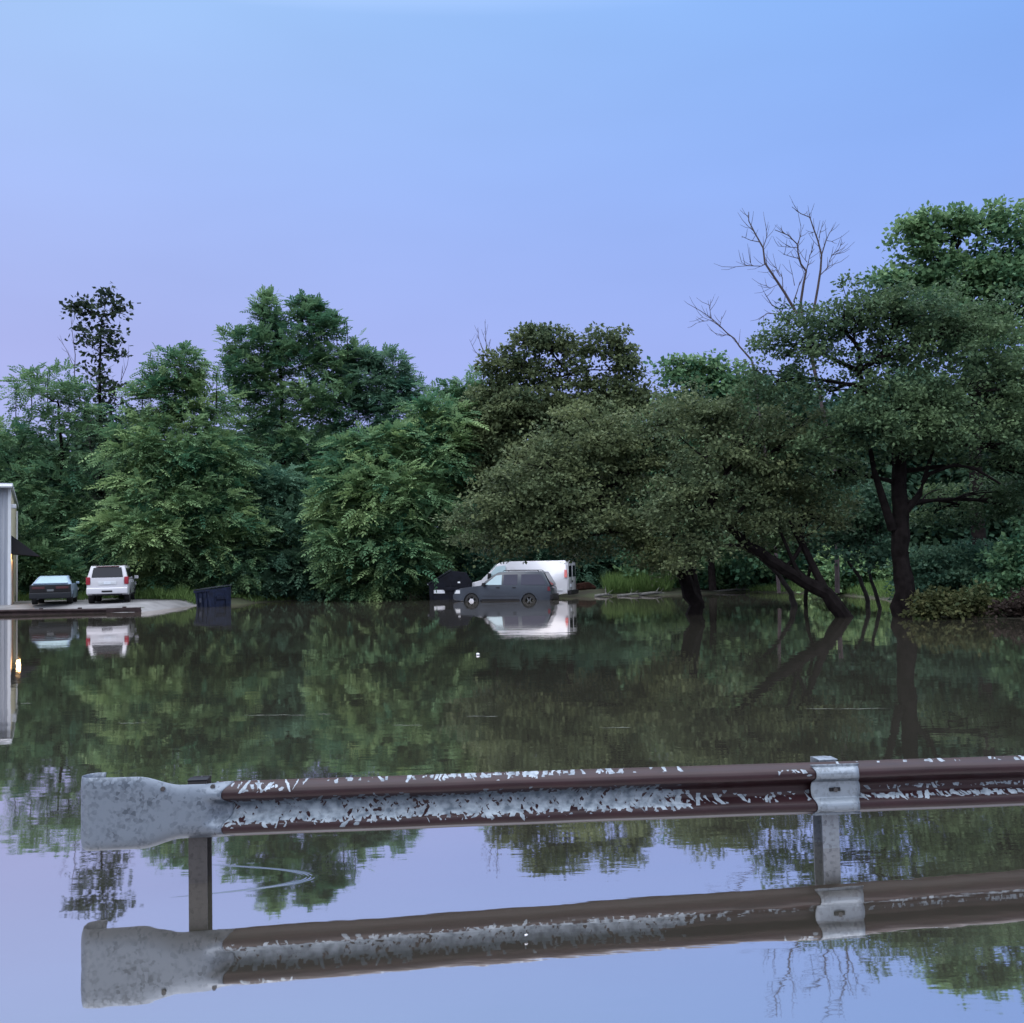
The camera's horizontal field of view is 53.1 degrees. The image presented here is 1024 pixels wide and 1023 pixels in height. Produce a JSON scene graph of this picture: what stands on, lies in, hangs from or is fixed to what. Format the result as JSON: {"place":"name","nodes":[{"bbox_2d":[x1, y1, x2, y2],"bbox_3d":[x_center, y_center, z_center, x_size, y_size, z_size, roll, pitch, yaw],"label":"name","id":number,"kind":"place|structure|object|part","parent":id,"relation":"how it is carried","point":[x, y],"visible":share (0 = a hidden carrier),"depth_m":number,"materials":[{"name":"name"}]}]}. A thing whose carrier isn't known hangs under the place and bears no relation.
{"place":"outdoors","nodes":[
{"label":"outdoors","id":0,"kind":"place"},
{"bbox_2d":[0,592,1023,1022],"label":"water","id":1,"kind":"structure","parent":0,"point":[906,916],"depth_m":6.54,"materials":[{"name":"liquid"}]},
{"bbox_2d":[193,584,231,606],"bbox_3d":[-14.594,4.446,50.156,1.327,1.610,1.354,-9,-6,40],"label":"waste bin","id":2,"kind":"object","parent":1,"relation":"on","point":[215,597],"visible":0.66,"depth_m":49.74,"materials":[{"name":"blue paint"}]},
{"bbox_2d":[21,703,885,727],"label":"scum lines","id":3,"kind":"object","parent":1,"relation":"on","point":[599,727],"visible":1,"depth_m":11.76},
{"bbox_2d":[711,468,839,605],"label":"thin tree","id":4,"kind":"object","parent":1,"relation":"on","point":[776,541],"visible":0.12,"depth_m":36.82,"materials":[{"name":"green plant"}]},
{"bbox_2d":[770,466,867,607],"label":"thin tree","id":5,"kind":"object","parent":1,"relation":"on","point":[805,600],"visible":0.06,"depth_m":36.00,"materials":[{"name":"green plant"}]},
{"bbox_2d":[789,479,914,607],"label":"thin tree","id":6,"kind":"object","parent":1,"relation":"on","point":[838,542],"visible":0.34,"depth_m":34.82,"materials":[{"name":"green plant"}]},
{"bbox_2d":[826,474,922,608],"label":"thin tree","id":7,"kind":"object","parent":1,"relation":"on","point":[879,553],"visible":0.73,"depth_m":33.85,"materials":[{"name":"green plant"}]},
{"bbox_2d":[0,0,1023,451],"label":"sky","id":8,"kind":"structure","parent":0,"point":[432,170],"materials":[{"name":"blue"}]},
{"bbox_2d":[141,585,1023,618],"bbox_3d":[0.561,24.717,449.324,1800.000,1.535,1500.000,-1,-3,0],"label":"ground","id":9,"kind":"structure","parent":0,"point":[589,592],"depth_m":53.41,"materials":[{"name":"green plant"}]},
{"bbox_2d":[0,483,39,604],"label":"metal building","id":10,"kind":"structure","parent":9,"relation":"on","point":[12,547],"depth_m":49.50,"materials":[{"name":"grey metal"}]},
{"bbox_2d":[12,561,12,603],"bbox_3d":[-24.906,3.682,51.111,0.060,2.400,1.300,0,-3,-24],"label":"door","id":11,"kind":"structure","parent":10,"relation":"in","point":[12,561],"depth_m":50.65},
{"bbox_2d":[18,535,88,598],"bbox_3d":[-26.096,3.446,56.886,6.432,4.279,4.508,-1,-3,0],"label":"leafy bush","id":12,"kind":"object","parent":9,"relation":"on","point":[65,563],"visible":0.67,"depth_m":56.49,"materials":[{"name":"green plant"}]},
{"bbox_2d":[0,356,124,595],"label":"broadleaf tree","id":13,"kind":"object","parent":9,"relation":"on","point":[48,526],"visible":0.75,"depth_m":59.63,"materials":[{"name":"green plant"}]},
{"bbox_2d":[0,606,141,614],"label":"curb","id":14,"kind":"structure","parent":9,"relation":"on","point":[59,611],"depth_m":45.59,"materials":[{"name":"grey concrete"}]},
{"bbox_2d":[59,320,128,561],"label":"dead tree","id":15,"kind":"object","parent":9,"relation":"on","point":[74,383],"visible":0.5,"depth_m":65.57,"materials":[{"name":"brown wood"}]},
{"bbox_2d":[0,597,196,612],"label":"parking lot","id":16,"kind":"structure","parent":9,"relation":"on","point":[148,604],"depth_m":48.76,"materials":[{"name":"grey concrete"}]},
{"bbox_2d":[29,575,78,604],"bbox_3d":[-22.327,3.810,50.130,2.090,1.347,4.864,0,-3,-19],"label":"coupe","id":17,"kind":"object","parent":16,"relation":"on","point":[42,588],"visible":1,"depth_m":48.07,"materials":[{"name":"silver metal"}]},
{"bbox_3d":[-21.896,3.267,48.869,1.482,0.350,0.860,0,-3,-19],"label":"rear window","id":18,"kind":"part","parent":17,"relation":"part of","materials":[{"name":"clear glass"}]},
{"bbox_2d":[86,564,138,602],"bbox_3d":[-19.776,3.554,50.756,2.294,1.847,5.160,0,-3,-16],"label":"utility wagon","id":19,"kind":"object","parent":16,"relation":"on","point":[101,581],"visible":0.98,"depth_m":48.50,"materials":[{"name":"white paint"}]},
{"bbox_3d":[-19.144,2.882,48.532,1.391,0.456,0.181,0,-3,-16],"label":"rear window","id":20,"kind":"part","parent":19,"relation":"part of","materials":[{"name":"black glass"}]},
{"bbox_2d":[56,281,141,578],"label":"broadleaf tree","id":21,"kind":"object","parent":9,"relation":"on","point":[113,310],"visible":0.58,"depth_m":63.31,"materials":[{"name":"green plant"}]},
{"bbox_2d":[61,340,298,598],"bbox_3d":[-17.520,-2.202,54.762,11.298,14.621,8.007,-1,-3,0],"label":"broadleaf tree","id":22,"kind":"object","parent":9,"relation":"on","point":[175,525],"visible":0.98,"depth_m":54.49,"materials":[{"name":"green plant"}]},
{"bbox_2d":[195,451,356,600],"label":"tree","id":23,"kind":"object","parent":9,"relation":"on","point":[290,577],"visible":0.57,"depth_m":56.75,"materials":[{"name":"green plant"}]},
{"bbox_2d":[204,284,371,591],"bbox_3d":[-13.844,-4.169,63.232,10.852,20.047,7.331,-1,-3,0],"label":"broadleaf tree","id":24,"kind":"object","parent":9,"relation":"on","point":[315,314],"visible":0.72,"depth_m":62.82,"materials":[{"name":"green plant"}]},
{"bbox_2d":[300,336,430,556],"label":"broadleaf tree","id":25,"kind":"object","parent":9,"relation":"on","point":[375,396],"visible":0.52,"depth_m":63.69,"materials":[{"name":"green plant"}]},
{"bbox_2d":[295,386,489,601],"bbox_3d":[-6.258,-0.647,54.633,10.458,12.704,7.733,-1,-3,0],"label":"broadleaf tree","id":26,"kind":"object","parent":9,"relation":"on","point":[391,571],"visible":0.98,"depth_m":53.71,"materials":[{"name":"green plant"}]},
{"bbox_2d":[427,569,471,599],"bbox_3d":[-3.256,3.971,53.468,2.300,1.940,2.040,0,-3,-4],"label":"car","id":27,"kind":"object","parent":9,"relation":"on","point":[449,583],"visible":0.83,"depth_m":52.55,"materials":[{"name":"black paint"}]},
{"bbox_2d":[404,362,506,578],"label":"broadleaf tree","id":28,"kind":"object","parent":9,"relation":"on","point":[453,386],"visible":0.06,"depth_m":62.09,"materials":[{"name":"green plant"}]},
{"bbox_2d":[410,520,507,596],"bbox_3d":[-3.026,2.957,58.656,7.209,5.123,5.795,-1,-3,0],"label":"leafy bush","id":29,"kind":"object","parent":9,"relation":"on","point":[459,561],"visible":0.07,"depth_m":58.18,"materials":[{"name":"green plant"}]},
{"bbox_2d":[469,325,494,510],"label":"dead tree","id":30,"kind":"object","parent":9,"relation":"on","point":[485,332],"visible":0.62,"depth_m":61.60,"materials":[{"name":"brown wood"}]},
{"bbox_2d":[453,570,558,600],"bbox_3d":[-0.287,3.787,50.065,4.937,1.865,2.189,-1,-3,12],"label":"utility wagon","id":31,"kind":"object","parent":9,"relation":"on","point":[513,585],"visible":0.68,"depth_m":49.18,"materials":[{"name":"grey paint"}]},
{"bbox_3d":[-0.898,3.292,49.386,0.823,0.480,0.148,-1,-3,12],"label":"window","id":32,"kind":"part","parent":31,"relation":"part of","materials":[{"name":"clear glass"}]},
{"bbox_3d":[-0.075,3.269,49.214,0.673,0.500,0.154,-1,-3,12],"label":"window","id":33,"kind":"part","parent":31,"relation":"part of","materials":[{"name":"black glass"}]},
{"bbox_3d":[1.022,3.247,48.982,1.197,0.490,0.151,-1,-3,12],"label":"window","id":34,"kind":"part","parent":31,"relation":"part of","materials":[{"name":"black glass"}]},
{"bbox_3d":[1.861,3.260,49.630,0.323,0.556,1.344,-1,-3,12],"label":"rear window","id":35,"kind":"part","parent":31,"relation":"part of","materials":[{"name":"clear glass"}]},
{"bbox_2d":[0,356,1023,593],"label":"wood","id":36,"kind":"object","parent":9,"relation":"on","point":[931,536],"visible":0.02,"depth_m":55.55,"materials":[{"name":"green plant"}]},
{"bbox_2d":[15,569,1018,616],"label":"grass","id":37,"kind":"structure","parent":9,"relation":"on","point":[613,583],"depth_m":52.96,"materials":[{"name":"green plant"}]},
{"bbox_2d":[472,560,578,594],"bbox_3d":[0.510,3.645,53.072,5.580,2.138,2.269,-2,-3,16],"label":"cargo van","id":38,"kind":"object","parent":9,"relation":"on","point":[563,576],"visible":0.2,"depth_m":52.02,"materials":[{"name":"white paint"}]},
{"bbox_3d":[-0.816,3.099,52.567,1.004,0.640,0.093,-2,-3,16],"label":"side window","id":39,"kind":"part","parent":38,"relation":"part of","materials":[{"name":"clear glass"}]},
{"bbox_3d":[2.924,3.282,51.933,0.047,1.400,0.846,-2,-3,16],"label":"rear door","id":40,"kind":"part","parent":38,"relation":"part of","materials":[{"name":"white paint"}]},
{"bbox_3d":[2.945,3.022,51.933,0.011,0.560,0.632,-2,-3,16],"label":"rear window","id":41,"kind":"part","parent":38,"relation":"part of","materials":[{"name":"black glass"}]},
{"bbox_3d":[3.169,3.320,52.781,0.047,1.400,0.846,-2,-3,16],"label":"rear door","id":42,"kind":"part","parent":38,"relation":"part of","materials":[{"name":"white paint"}]},
{"bbox_2d":[439,320,661,582],"bbox_3d":[2.260,-3.012,56.644,13.332,15.638,6.200,-1,-3,0],"label":"broadleaf tree","id":43,"kind":"object","parent":9,"relation":"on","point":[503,407],"visible":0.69,"depth_m":56.45,"materials":[{"name":"green plant"}]},
{"bbox_2d":[81,755,1023,883],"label":"guardrail","id":44,"kind":"object","parent":9,"relation":"on","point":[127,813],"visible":1,"depth_m":5.93,"materials":[{"name":"metal"}]},
{"bbox_2d":[456,522,666,588],"bbox_3d":[3.363,2.555,57.800,13.542,6.237,6.556,-1,-3,0],"label":"leafy bush","id":45,"kind":"object","parent":9,"relation":"on","point":[542,555],"visible":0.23,"depth_m":57.21,"materials":[{"name":"green plant"}]},
{"bbox_2d":[576,582,595,589],"bbox_3d":[3.948,4.521,55.416,1.095,1.406,0.920,-4,-2,-10],"label":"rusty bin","id":46,"kind":"object","parent":9,"relation":"on","point":[584,586],"visible":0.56,"depth_m":55.02,"materials":[{"name":"metal"}]},
{"bbox_2d":[432,381,740,614],"bbox_3d":[2.653,-0.100,32.294,10.242,8.350,4.423,0,-3,-18],"label":"leaning tree","id":47,"kind":"object","parent":9,"relation":"on","point":[569,475],"visible":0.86,"depth_m":31.90,"materials":[{"name":"green plant"}]},
{"bbox_2d":[617,590,641,595],"bbox_3d":[5.993,4.102,51.844,1.439,0.381,0.225,-1,-3,-11],"label":"driftwood log","id":48,"kind":"object","parent":9,"relation":"on","point":[630,593],"visible":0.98,"depth_m":51.80,"materials":[{"name":"grey wood"}]},
{"bbox_2d":[639,588,663,595],"bbox_3d":[7.256,4.062,52.212,1.747,0.448,0.344,0,-3,-19],"label":"driftwood log","id":49,"kind":"object","parent":9,"relation":"on","point":[649,593],"visible":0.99,"depth_m":51.99,"materials":[{"name":"grey wood"}]},
{"bbox_2d":[612,547,812,590],"bbox_3d":[11.325,3.133,55.067,11.967,3.349,3.905,-1,-3,0],"label":"leafy bush","id":50,"kind":"object","parent":9,"relation":"on","point":[721,578],"visible":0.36,"depth_m":54.23,"materials":[{"name":"green plant"}]},
{"bbox_2d":[616,348,816,590],"bbox_3d":[10.482,-2.179,52.125,11.191,12.351,6.123,-1,-3,0],"label":"broadleaf tree","id":51,"kind":"object","parent":9,"relation":"on","point":[713,369],"visible":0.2,"depth_m":51.85,"materials":[{"name":"green plant"}]},
{"bbox_2d":[715,585,751,590],"bbox_3d":[11.677,4.011,54.027,2.582,0.501,0.202,-1,-3,-6],"label":"driftwood log","id":52,"kind":"object","parent":9,"relation":"on","point":[733,589],"visible":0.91,"depth_m":54.00,"materials":[{"name":"grey wood"}]},
{"bbox_2d":[687,296,780,592],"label":"dead tree","id":53,"kind":"object","parent":9,"relation":"on","point":[776,554],"visible":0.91,"depth_m":42.44,"materials":[{"name":"brown wood"}]},
{"bbox_2d":[632,375,865,617],"bbox_3d":[6.847,-0.145,29.953,7.409,8.000,3.573,-1,-3,-14],"label":"leaning tree","id":54,"kind":"object","parent":9,"relation":"on","point":[767,482],"visible":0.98,"depth_m":29.41,"materials":[{"name":"green plant"}]},
{"bbox_2d":[716,195,849,592],"bbox_3d":[10.871,-4.693,40.244,5.492,15.831,1.634,-1,-3,0],"label":"dead tree","id":55,"kind":"object","parent":9,"relation":"on","point":[837,578],"visible":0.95,"depth_m":40.53,"materials":[{"name":"brown wood"}]},
{"bbox_2d":[796,545,892,595],"bbox_3d":[15.426,2.783,46.881,4.966,2.845,2.945,-1,-3,0],"label":"leafy bush","id":56,"kind":"object","parent":9,"relation":"on","point":[846,580],"visible":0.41,"depth_m":46.38,"materials":[{"name":"green plant"}]},
{"bbox_2d":[728,269,1023,616],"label":"tree","id":57,"kind":"object","parent":9,"relation":"on","point":[939,400],"visible":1,"depth_m":29.09,"materials":[{"name":"green plant"}]},
{"bbox_2d":[852,194,1023,545],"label":"broadleaf tree","id":58,"kind":"object","parent":9,"relation":"on","point":[985,272],"visible":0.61,"depth_m":44.95,"materials":[{"name":"green plant"}]},
{"bbox_2d":[879,535,1006,608],"bbox_3d":[13.752,2.008,31.904,4.475,2.546,2.920,-1,-3,0],"label":"leafy bush","id":59,"kind":"object","parent":9,"relation":"on","point":[934,569],"visible":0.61,"depth_m":31.52,"materials":[{"name":"green plant"}]},
{"bbox_2d":[898,577,1005,619],"bbox_3d":[12.016,2.413,27.899,2.851,1.252,1.720,-1,-3,0],"label":"leafy bush","id":60,"kind":"object","parent":9,"relation":"on","point":[952,605],"visible":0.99,"depth_m":27.67,"materials":[{"name":"green plant"}]},
{"bbox_2d":[965,587,1023,618],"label":"leafy bush","id":61,"kind":"object","parent":9,"relation":"on","point":[1010,606],"visible":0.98,"depth_m":27.38,"materials":[{"name":"green plant"}]},
{"bbox_2d":[966,506,1023,602],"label":"leafy bush","id":62,"kind":"object","parent":9,"relation":"on","point":[1009,563],"visible":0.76,"depth_m":29.14,"materials":[{"name":"green plant"}]},
{"bbox_2d":[594,586,611,596],"bbox_3d":[4.649,4.060,52.024,1.030,0.556,0.262,0,-3,-17],"label":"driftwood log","id":63,"kind":"object","parent":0,"point":[602,594],"visible":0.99,"depth_m":51.92,"materials":[{"name":"grey wood"}]}
]}

